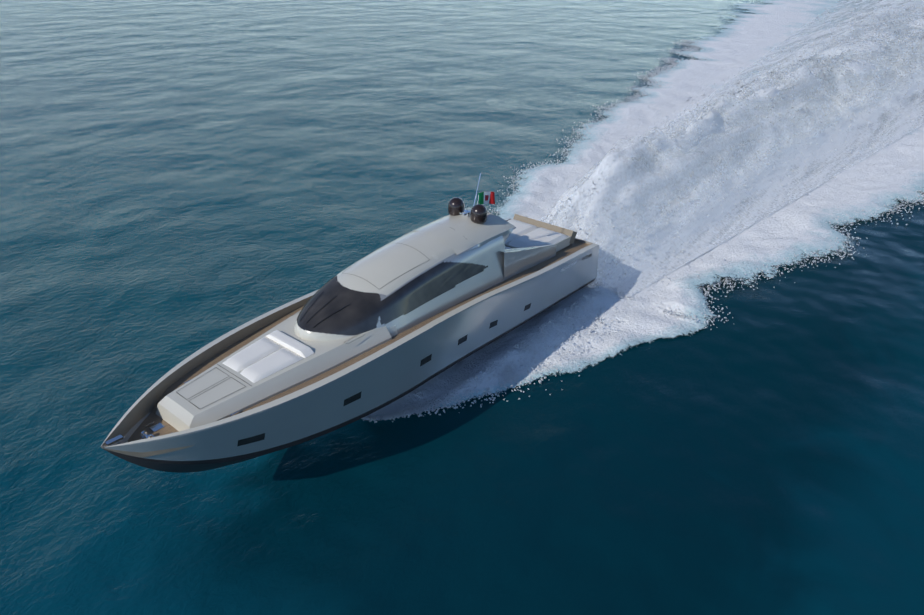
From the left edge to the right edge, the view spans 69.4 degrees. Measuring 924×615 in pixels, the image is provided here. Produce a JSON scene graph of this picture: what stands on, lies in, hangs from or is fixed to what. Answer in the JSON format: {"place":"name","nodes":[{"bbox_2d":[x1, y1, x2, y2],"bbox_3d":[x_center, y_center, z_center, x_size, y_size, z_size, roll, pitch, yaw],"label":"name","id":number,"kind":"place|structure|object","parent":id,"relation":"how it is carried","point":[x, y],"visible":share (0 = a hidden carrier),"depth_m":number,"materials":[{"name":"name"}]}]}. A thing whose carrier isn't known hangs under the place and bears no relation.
{"place":"outdoors","nodes":[
{"label":"outdoors","id":0,"kind":"place"},
{"bbox_2d":[0,0,923,614],"bbox_3d":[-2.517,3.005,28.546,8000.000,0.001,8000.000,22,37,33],"label":"sea","id":1,"kind":"structure","parent":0,"point":[180,180],"depth_m":29.47,"materials":[{"name":"liquid"}]},
{"bbox_2d":[101,173,598,472],"bbox_3d":[-2.375,-0.631,26.648,5.928,7.594,24.060,22,34,33],"label":"motor yacht","id":2,"kind":"object","parent":1,"relation":"on","point":[391,322],"visible":1,"depth_m":23.57,"materials":[{"name":"paint"}]},
{"bbox_2d":[361,4,923,422],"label":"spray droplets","id":3,"kind":"object","parent":1,"relation":"on","point":[417,409],"visible":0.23,"depth_m":47.17,"materials":[{"name":"white liquid"}]},
{"bbox_2d":[366,0,923,416],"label":"wake foam","id":4,"kind":"object","parent":1,"relation":"on","point":[887,174],"visible":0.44,"depth_m":44.10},
{"bbox_2d":[539,0,923,297],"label":"boat wake","id":5,"kind":"object","parent":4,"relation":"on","point":[699,236],"depth_m":52.27,"materials":[{"name":"white liquid"}]},
{"bbox_2d":[551,32,889,279],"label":"water spray","id":6,"kind":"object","parent":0,"point":[579,237],"depth_m":39.75,"materials":[{"name":"white liquid"}]},
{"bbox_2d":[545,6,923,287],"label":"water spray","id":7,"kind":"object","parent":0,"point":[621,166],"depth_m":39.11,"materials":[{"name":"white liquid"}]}
]}

